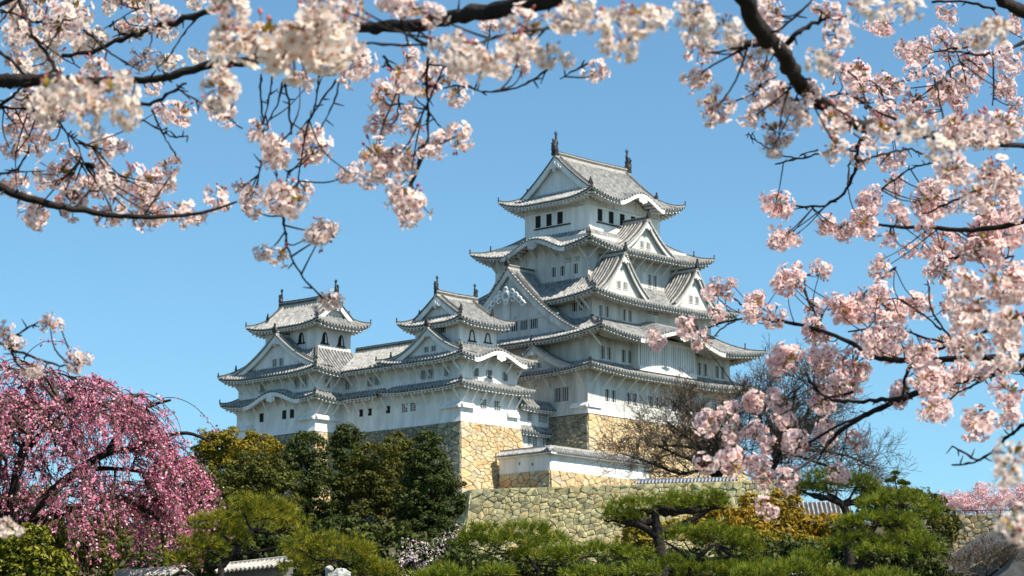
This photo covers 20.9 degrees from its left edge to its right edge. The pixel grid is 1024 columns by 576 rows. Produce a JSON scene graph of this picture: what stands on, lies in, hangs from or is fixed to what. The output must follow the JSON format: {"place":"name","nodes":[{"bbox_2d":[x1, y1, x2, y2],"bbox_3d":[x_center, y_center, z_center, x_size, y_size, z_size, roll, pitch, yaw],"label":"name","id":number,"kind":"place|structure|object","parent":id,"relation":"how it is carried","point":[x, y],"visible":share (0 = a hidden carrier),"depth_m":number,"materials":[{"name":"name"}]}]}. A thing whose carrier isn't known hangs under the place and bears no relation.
{"place":"outdoors","nodes":[
{"label":"outdoors","id":0,"kind":"place"},
{"bbox_2d":[45,523,902,575],"bbox_3d":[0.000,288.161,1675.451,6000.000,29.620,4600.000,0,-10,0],"label":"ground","id":1,"kind":"structure","parent":0,"point":[391,550],"depth_m":292.01,"materials":[{"name":"green plant"}]},
{"bbox_2d":[0,521,79,575],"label":"yellow green bush","id":2,"kind":"object","parent":1,"relation":"on","point":[27,559],"visible":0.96,"depth_m":41.70,"materials":[{"name":"green plant"}]},
{"bbox_2d":[15,483,167,575],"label":"golden tree","id":3,"kind":"object","parent":1,"relation":"on","point":[110,566],"visible":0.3,"depth_m":213.17,"materials":[{"name":"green plant"}]},
{"bbox_2d":[0,337,232,575],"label":"weeping cherry","id":4,"kind":"object","parent":1,"relation":"on","point":[30,407],"visible":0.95,"depth_m":69.47,"materials":[{"name":"pink plant"}]},
{"bbox_2d":[0,0,242,538],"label":"cherry tree","id":5,"kind":"object","parent":1,"relation":"on","point":[45,103],"visible":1,"depth_m":7.49,"materials":[{"name":"pink plant"}]},
{"bbox_2d":[113,565,193,575],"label":"garden wall","id":6,"kind":"structure","parent":1,"relation":"on","point":[169,571],"depth_m":70.37,"materials":[{"name":"tile"}]},
{"bbox_2d":[99,454,243,568],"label":"olive tree","id":7,"kind":"object","parent":1,"relation":"on","point":[218,482],"visible":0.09,"depth_m":224.44,"materials":[{"name":"green plant"}]},
{"bbox_2d":[164,487,313,575],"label":"pine tree","id":8,"kind":"object","parent":1,"relation":"on","point":[250,511],"visible":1,"depth_m":61.92,"materials":[{"name":"green plant"}]},
{"bbox_2d":[186,426,295,491],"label":"golden tree","id":9,"kind":"object","parent":1,"relation":"on","point":[211,453],"visible":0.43,"depth_m":272.28,"materials":[{"name":"yellow plant"}]},
{"bbox_2d":[206,449,304,555],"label":"olive tree","id":10,"kind":"object","parent":1,"relation":"on","point":[256,477],"visible":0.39,"depth_m":255.80,"materials":[{"name":"green plant"}]},
{"bbox_2d":[214,556,298,575],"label":"garden wall","id":11,"kind":"structure","parent":1,"relation":"on","point":[262,567],"depth_m":69.90,"materials":[{"name":"tile"}]},
{"bbox_2d":[129,516,399,575],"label":"dark shrub","id":12,"kind":"object","parent":1,"relation":"on","point":[259,541],"visible":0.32,"depth_m":99.04,"materials":[{"name":"green plant"}]},
{"bbox_2d":[221,431,340,513],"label":"northwest stone base","id":13,"kind":"object","parent":1,"relation":"on","point":[283,439],"visible":0.02,"depth_m":320.87,"materials":[{"name":"brown stone"}]},
{"bbox_2d":[217,279,370,439],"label":"northwest tower","id":14,"kind":"structure","parent":13,"relation":"on","point":[283,381],"depth_m":325.47,"materials":[{"name":"white paint"}]},
{"bbox_2d":[259,413,263,422],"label":"window","id":15,"kind":"structure","parent":14,"relation":"in","point":[261,415],"depth_m":327.17,"materials":[{"name":"black paint"}]},
{"bbox_2d":[282,410,286,419],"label":"window","id":16,"kind":"structure","parent":14,"relation":"in","point":[284,412],"depth_m":324.51,"materials":[{"name":"black paint"}]},
{"bbox_2d":[289,409,294,418],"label":"window","id":17,"kind":"structure","parent":14,"relation":"in","point":[292,413],"depth_m":323.60,"materials":[{"name":"black paint"}]},
{"bbox_2d":[297,332,304,344],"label":"bell window","id":18,"kind":"structure","parent":14,"relation":"in","point":[301,338],"depth_m":326.06,"materials":[{"name":"grey"}]},
{"bbox_2d":[320,332,329,344],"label":"bell window","id":19,"kind":"structure","parent":14,"relation":"in","point":[324,337],"depth_m":325.10,"materials":[{"name":"grey"}]},
{"bbox_2d":[336,335,345,347],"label":"bell window","id":20,"kind":"structure","parent":14,"relation":"in","point":[340,341],"depth_m":326.93,"materials":[{"name":"grey"}]},
{"bbox_2d":[269,429,354,532],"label":"dark tree","id":21,"kind":"object","parent":1,"relation":"on","point":[316,477],"visible":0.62,"depth_m":261.85,"materials":[{"name":"green plant"}]},
{"bbox_2d":[325,565,333,575],"bbox_3d":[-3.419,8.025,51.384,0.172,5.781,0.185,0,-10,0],"label":"garden rock","id":22,"kind":"object","parent":1,"relation":"on","point":[329,569],"visible":1,"depth_m":51.82,"materials":[{"name":"grey stone"}]},
{"bbox_2d":[273,523,407,575],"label":"pine tree","id":23,"kind":"object","parent":1,"relation":"on","point":[377,566],"visible":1,"depth_m":56.87,"materials":[{"name":"green plant"}]},
{"bbox_2d":[331,568,350,575],"bbox_3d":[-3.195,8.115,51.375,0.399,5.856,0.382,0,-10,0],"label":"garden rock","id":24,"kind":"object","parent":1,"relation":"on","point":[340,572],"visible":1,"depth_m":51.75,"materials":[{"name":"grey stone"}]},
{"bbox_2d":[325,422,367,521],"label":"green tree","id":25,"kind":"object","parent":1,"relation":"on","point":[341,436],"visible":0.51,"depth_m":272.93,"materials":[{"name":"green plant"}]},
{"bbox_2d":[265,512,472,575],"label":"dark tree","id":26,"kind":"object","parent":1,"relation":"on","point":[388,536],"visible":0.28,"depth_m":234.01,"materials":[{"name":"green plant"}]},
{"bbox_2d":[333,441,420,548],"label":"bronze tree","id":27,"kind":"object","parent":1,"relation":"on","point":[372,487],"visible":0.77,"depth_m":261.79,"materials":[{"name":"green plant"}]},
{"bbox_2d":[378,431,418,569],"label":"bronze tree","id":28,"kind":"object","parent":1,"relation":"on","point":[405,444],"visible":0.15,"depth_m":268.63,"materials":[{"name":"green plant"}]},
{"bbox_2d":[392,537,440,575],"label":"cherry","id":29,"kind":"object","parent":1,"relation":"on","point":[413,556],"visible":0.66,"depth_m":149.74,"materials":[{"name":"pink plant"}]},
{"bbox_2d":[391,430,469,567],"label":"conifer tree","id":30,"kind":"object","parent":1,"relation":"on","point":[431,487],"visible":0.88,"depth_m":253.70,"materials":[{"name":"green plant"}]},
{"bbox_2d":[342,421,523,522],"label":"tower stone base","id":31,"kind":"object","parent":1,"relation":"on","point":[471,450],"visible":0.25,"depth_m":311.18,"materials":[{"name":"brown stone"}]},
{"bbox_2d":[334,339,414,433],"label":"corridor building","id":32,"kind":"structure","parent":31,"relation":"on","point":[369,408],"depth_m":321.44,"materials":[{"name":"white paint"}]},
{"bbox_2d":[374,376,379,385],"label":"window","id":33,"kind":"structure","parent":32,"relation":"in","point":[376,382],"depth_m":320.61,"materials":[{"name":"white paint"}]},
{"bbox_2d":[375,276,538,429],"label":"tower","id":34,"kind":"structure","parent":31,"relation":"on","point":[453,361],"depth_m":314.96,"materials":[{"name":"white paint"}]},
{"bbox_2d":[401,403,407,412],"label":"window","id":35,"kind":"structure","parent":34,"relation":"in","point":[404,409],"depth_m":316.80,"materials":[{"name":"white paint"}]},
{"bbox_2d":[410,402,415,411],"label":"window","id":36,"kind":"structure","parent":34,"relation":"in","point":[412,405],"depth_m":315.95,"materials":[{"name":"white paint"}]},
{"bbox_2d":[420,370,425,379],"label":"window","id":37,"kind":"structure","parent":34,"relation":"in","point":[422,372],"depth_m":315.56,"materials":[{"name":"white paint"}]},
{"bbox_2d":[468,329,476,342],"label":"bell window","id":38,"kind":"structure","parent":34,"relation":"in","point":[471,336],"depth_m":315.10,"materials":[{"name":"grey paint"}]},
{"bbox_2d":[480,398,486,408],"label":"window","id":39,"kind":"structure","parent":34,"relation":"in","point":[483,405],"depth_m":313.56,"materials":[{"name":"white paint"}]},
{"bbox_2d":[483,333,491,343],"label":"bell window","id":40,"kind":"structure","parent":34,"relation":"in","point":[487,338],"depth_m":316.95,"materials":[{"name":"grey paint"}]},
{"bbox_2d":[487,369,492,379],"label":"window","id":41,"kind":"structure","parent":34,"relation":"in","point":[489,372],"depth_m":314.87,"materials":[{"name":"white paint"}]},
{"bbox_2d":[494,400,500,410],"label":"window","id":42,"kind":"structure","parent":34,"relation":"in","point":[496,403],"depth_m":315.10,"materials":[{"name":"white paint"}]},
{"bbox_2d":[404,558,475,575],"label":"pine tree","id":43,"kind":"object","parent":1,"relation":"on","point":[436,570],"visible":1,"depth_m":47.77,"materials":[{"name":"green plant"}]},
{"bbox_2d":[432,521,464,553],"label":"cherry","id":44,"kind":"object","parent":1,"relation":"on","point":[452,537],"visible":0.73,"depth_m":159.93,"materials":[{"name":"pink plant"}]},
{"bbox_2d":[425,545,594,575],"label":"dark shrub","id":45,"kind":"object","parent":1,"relation":"on","point":[483,559],"visible":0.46,"depth_m":104.05,"materials":[{"name":"green plant"}]},
{"bbox_2d":[448,517,663,575],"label":"pine tree","id":46,"kind":"object","parent":1,"relation":"on","point":[560,550],"visible":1,"depth_m":54.77,"materials":[{"name":"green plant"}]},
{"bbox_2d":[122,0,1023,312],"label":"cherry tree","id":47,"kind":"object","parent":1,"relation":"on","point":[314,38],"visible":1,"depth_m":6.17,"materials":[{"name":"pink plant"}]},
{"bbox_2d":[424,480,792,575],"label":"stone rampart","id":48,"kind":"object","parent":1,"relation":"on","point":[572,511],"visible":0.2,"depth_m":285.44,"materials":[{"name":"brown stone"}]},
{"bbox_2d":[637,477,737,483],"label":"tiled parapet","id":49,"kind":"structure","parent":48,"relation":"on","point":[679,480],"depth_m":284.29,"materials":[{"name":"grey tile"}]},
{"bbox_2d":[614,517,679,556],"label":"golden shrub","id":50,"kind":"object","parent":1,"relation":"on","point":[633,535],"visible":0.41,"depth_m":119.66,"materials":[{"name":"yellow plant"}]},
{"bbox_2d":[546,414,748,480],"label":"keep stone base","id":51,"kind":"object","parent":1,"relation":"on","point":[573,431],"visible":0.08,"depth_m":320.20,"materials":[{"name":"brown stone"}]},
{"bbox_2d":[518,398,555,447],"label":"gate tower","id":52,"kind":"structure","parent":51,"relation":"on","point":[534,421],"depth_m":319.88,"materials":[{"name":"white paint"}]},
{"bbox_2d":[527,436,531,445],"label":"window","id":53,"kind":"structure","parent":52,"relation":"in","point":[529,438],"depth_m":319.28,"materials":[{"name":"white paint"}]},
{"bbox_2d":[469,131,765,427],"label":"keep","id":54,"kind":"structure","parent":51,"relation":"on","point":[596,277],"depth_m":329.37,"materials":[{"name":"paint"}]},
{"bbox_2d":[510,321,518,332],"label":"window","id":55,"kind":"structure","parent":54,"relation":"in","point":[515,328],"depth_m":327.89,"materials":[{"name":"white paint"}]},
{"bbox_2d":[520,319,528,330],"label":"window","id":56,"kind":"structure","parent":54,"relation":"in","point":[524,324],"depth_m":326.93,"materials":[{"name":"white paint"}]},
{"bbox_2d":[529,318,537,329],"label":"window","id":57,"kind":"structure","parent":54,"relation":"in","point":[533,323],"depth_m":325.98,"materials":[{"name":"white paint"}]},
{"bbox_2d":[535,214,545,228],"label":"window","id":58,"kind":"structure","parent":54,"relation":"in","point":[540,220],"depth_m":336.86,"materials":[{"name":"white paint"}]},
{"bbox_2d":[546,212,556,226],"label":"window","id":59,"kind":"structure","parent":54,"relation":"in","point":[551,218],"depth_m":335.67,"materials":[{"name":"white paint"}]},
{"bbox_2d":[551,267,555,277],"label":"window","id":60,"kind":"structure","parent":54,"relation":"in","point":[553,269],"depth_m":330.46,"materials":[{"name":"white paint"}]},
{"bbox_2d":[554,387,561,402],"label":"window","id":61,"kind":"structure","parent":54,"relation":"in","point":[557,391],"depth_m":321.94,"materials":[{"name":"white paint"}]},
{"bbox_2d":[560,265,564,276],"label":"window","id":62,"kind":"structure","parent":54,"relation":"in","point":[562,268],"depth_m":329.50,"materials":[{"name":"white paint"}]},
{"bbox_2d":[557,210,568,224],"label":"window","id":63,"kind":"structure","parent":54,"relation":"in","point":[562,216],"depth_m":334.36,"materials":[{"name":"white paint"}]},
{"bbox_2d":[562,386,569,401],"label":"window","id":64,"kind":"structure","parent":54,"relation":"in","point":[565,390],"depth_m":321.08,"materials":[{"name":"white paint"}]},
{"bbox_2d":[572,302,576,311],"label":"window","id":65,"kind":"structure","parent":54,"relation":"in","point":[574,305],"depth_m":325.22,"materials":[{"name":"black paint"}]},
{"bbox_2d":[573,263,577,273],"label":"window","id":66,"kind":"structure","parent":54,"relation":"in","point":[575,266],"depth_m":328.09,"materials":[{"name":"white paint"}]},
{"bbox_2d":[599,304,602,316],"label":"window","id":67,"kind":"structure","parent":54,"relation":"in","point":[600,306],"depth_m":324.47,"materials":[{"name":"white paint"}]},
{"bbox_2d":[597,208,607,222],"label":"window","id":68,"kind":"structure","parent":54,"relation":"in","point":[601,213],"depth_m":333.38,"materials":[{"name":"white paint"}]},
{"bbox_2d":[600,345,604,359],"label":"window","id":69,"kind":"structure","parent":54,"relation":"in","point":[602,348],"depth_m":321.71,"materials":[{"name":"white paint"}]},
{"bbox_2d":[605,305,608,317],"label":"window","id":70,"kind":"structure","parent":54,"relation":"in","point":[606,307],"depth_m":325.18,"materials":[{"name":"white paint"}]},
{"bbox_2d":[605,388,609,402],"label":"window","id":71,"kind":"structure","parent":54,"relation":"in","point":[607,391],"depth_m":321.31,"materials":[{"name":"white paint"}]},
{"bbox_2d":[607,346,611,360],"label":"window","id":72,"kind":"structure","parent":54,"relation":"in","point":[609,353],"depth_m":322.53,"materials":[{"name":"white paint"}]},
{"bbox_2d":[608,211,618,225],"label":"window","id":73,"kind":"structure","parent":54,"relation":"in","point":[613,217],"depth_m":334.85,"materials":[{"name":"white paint"}]},
{"bbox_2d":[611,389,615,403],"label":"window","id":74,"kind":"structure","parent":54,"relation":"in","point":[613,392],"depth_m":322.02,"materials":[{"name":"white paint"}]},
{"bbox_2d":[621,349,625,362],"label":"window","id":75,"kind":"structure","parent":54,"relation":"in","point":[623,351],"depth_m":324.31,"materials":[{"name":"white paint"}]},
{"bbox_2d":[622,309,626,321],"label":"window","id":76,"kind":"structure","parent":54,"relation":"in","point":[623,310],"depth_m":327.41,"materials":[{"name":"white paint"}]},
{"bbox_2d":[620,213,629,225],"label":"window","id":77,"kind":"structure","parent":54,"relation":"in","point":[622,216],"depth_m":336.24,"materials":[{"name":"black paint"}]},
{"bbox_2d":[626,392,630,405],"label":"window","id":78,"kind":"structure","parent":54,"relation":"in","point":[628,394],"depth_m":323.99,"materials":[{"name":"white paint"}]},
{"bbox_2d":[628,310,631,322],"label":"window","id":79,"kind":"structure","parent":54,"relation":"in","point":[629,311],"depth_m":328.21,"materials":[{"name":"white paint"}]},
{"bbox_2d":[648,274,651,286],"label":"window","id":80,"kind":"structure","parent":54,"relation":"in","point":[649,275],"depth_m":334.85,"materials":[{"name":"white paint"}]},
{"bbox_2d":[653,275,656,287],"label":"window","id":81,"kind":"structure","parent":54,"relation":"in","point":[654,276],"depth_m":335.59,"materials":[{"name":"white paint"}]},
{"bbox_2d":[631,340,696,378],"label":"lattice window","id":82,"kind":"structure","parent":54,"relation":"in","point":[673,357],"depth_m":328.13,"materials":[{"name":"white paint"}]},
{"bbox_2d":[697,362,701,375],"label":"window","id":83,"kind":"structure","parent":54,"relation":"in","point":[699,371],"depth_m":334.44,"materials":[{"name":"white paint"}]},
{"bbox_2d":[703,363,707,376],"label":"window","id":84,"kind":"structure","parent":54,"relation":"in","point":[705,371],"depth_m":335.26,"materials":[{"name":"white paint"}]},
{"bbox_2d":[715,365,718,378],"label":"window","id":85,"kind":"structure","parent":54,"relation":"in","point":[716,366],"depth_m":336.90,"materials":[{"name":"white paint"}]},
{"bbox_2d":[721,366,724,379],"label":"window","id":86,"kind":"structure","parent":54,"relation":"in","point":[722,372],"depth_m":337.72,"materials":[{"name":"white paint"}]},
{"bbox_2d":[595,482,733,575],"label":"pine tree","id":87,"kind":"object","parent":1,"relation":"on","point":[672,504],"visible":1,"depth_m":70.02,"materials":[{"name":"green plant"}]},
{"bbox_2d":[586,369,765,481],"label":"bare tree","id":88,"kind":"object","parent":1,"relation":"on","point":[696,443],"visible":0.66,"depth_m":292.23,"materials":[{"name":"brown wood"}]},
{"bbox_2d":[651,518,789,575],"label":"pine tree","id":89,"kind":"object","parent":1,"relation":"on","point":[683,565],"visible":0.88,"depth_m":63.86,"materials":[{"name":"green plant"}]},
{"bbox_2d":[681,503,773,546],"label":"golden shrub","id":90,"kind":"object","parent":1,"relation":"on","point":[738,516],"visible":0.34,"depth_m":124.54,"materials":[{"name":"yellow plant"}]},
{"bbox_2d":[735,488,807,534],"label":"golden shrub","id":91,"kind":"object","parent":1,"relation":"on","point":[745,499],"visible":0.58,"depth_m":134.99,"materials":[{"name":"yellow plant"}]},
{"bbox_2d":[589,530,961,575],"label":"dark shrub","id":92,"kind":"object","parent":1,"relation":"on","point":[784,548],"visible":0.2,"depth_m":109.09,"materials":[{"name":"green plant"}]},
{"bbox_2d":[717,528,882,571],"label":"golden shrub","id":93,"kind":"object","parent":1,"relation":"on","point":[779,535],"visible":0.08,"depth_m":114.68,"materials":[{"name":"yellow plant"}]},
{"bbox_2d":[766,507,842,572],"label":"golden shrub","id":94,"kind":"object","parent":1,"relation":"on","point":[798,521],"visible":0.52,"depth_m":117.63,"materials":[{"name":"yellow plant"}]},
{"bbox_2d":[703,333,921,497],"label":"bare tree","id":95,"kind":"object","parent":1,"relation":"on","point":[808,426],"visible":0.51,"depth_m":287.48,"materials":[{"name":"plant"}]},
{"bbox_2d":[787,501,850,574],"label":"tiled building","id":96,"kind":"structure","parent":1,"relation":"on","point":[817,508],"depth_m":263.54,"materials":[{"name":"tile"}]},
{"bbox_2d":[728,553,921,575],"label":"pine tree","id":97,"kind":"object","parent":1,"relation":"on","point":[793,562],"visible":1,"depth_m":49.73,"materials":[{"name":"green plant"}]},
{"bbox_2d":[645,0,1023,548],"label":"cherry tree","id":98,"kind":"object","parent":1,"relation":"on","point":[987,242],"visible":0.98,"depth_m":9.09,"materials":[{"name":"pink plant"}]},
{"bbox_2d":[795,463,882,575],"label":"pine tree","id":99,"kind":"object","parent":1,"relation":"on","point":[866,479],"visible":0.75,"depth_m":75.11,"materials":[{"name":"green plant"}]},
{"bbox_2d":[789,485,948,575],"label":"pine tree","id":100,"kind":"object","parent":1,"relation":"on","point":[881,516],"visible":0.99,"depth_m":59.87,"materials":[{"name":"green plant"}]},
{"bbox_2d":[796,523,948,575],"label":"dark shrub","id":101,"kind":"object","parent":1,"relation":"on","point":[934,563],"visible":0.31,"depth_m":99.30,"materials":[{"name":"green plant"}]},
{"bbox_2d":[883,470,911,489],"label":"pine tree","id":102,"kind":"object","parent":1,"relation":"on","point":[901,481],"visible":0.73,"depth_m":230.71,"materials":[{"name":"green plant"}]},
{"bbox_2d":[855,483,967,544],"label":"pine tree","id":103,"kind":"object","parent":1,"relation":"on","point":[951,524],"visible":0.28,"depth_m":129.74,"materials":[{"name":"green plant"}]},
{"bbox_2d":[908,509,1022,575],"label":"stone wall","id":104,"kind":"structure","parent":1,"relation":"on","point":[974,526],"depth_m":259.38,"materials":[{"name":"brown stone"}]},
{"bbox_2d":[937,525,1023,575],"bbox_3d":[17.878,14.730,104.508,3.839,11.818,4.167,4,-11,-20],"label":"bare bush","id":105,"kind":"object","parent":1,"relation":"on","point":[992,551],"visible":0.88,"depth_m":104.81,"materials":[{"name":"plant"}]},
{"bbox_2d":[941,481,1023,514],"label":"cherry","id":106,"kind":"object","parent":1,"relation":"on","point":[962,503],"visible":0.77,"depth_m":300.00,"materials":[{"name":"pink plant"}]},
{"bbox_2d":[980,480,1023,513],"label":"cherry","id":107,"kind":"object","parent":1,"relation":"on","point":[1019,490],"visible":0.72,"depth_m":292.17,"materials":[{"name":"pink plant"}]},
{"bbox_2d":[0,0,1023,522],"label":"sky","id":108,"kind":"structure","parent":0,"point":[164,311],"materials":[{"name":"blue"}]},
{"bbox_2d":[498,470,637,488],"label":"wall footing","id":109,"kind":"object","parent":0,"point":[546,478],"depth_m":308.79,"materials":[{"name":"beige stone"}]},
{"bbox_2d":[495,445,653,479],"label":"plastered wall","id":110,"kind":"structure","parent":109,"relation":"on","point":[546,457],"depth_m":309.95,"materials":[{"name":"white paint"}]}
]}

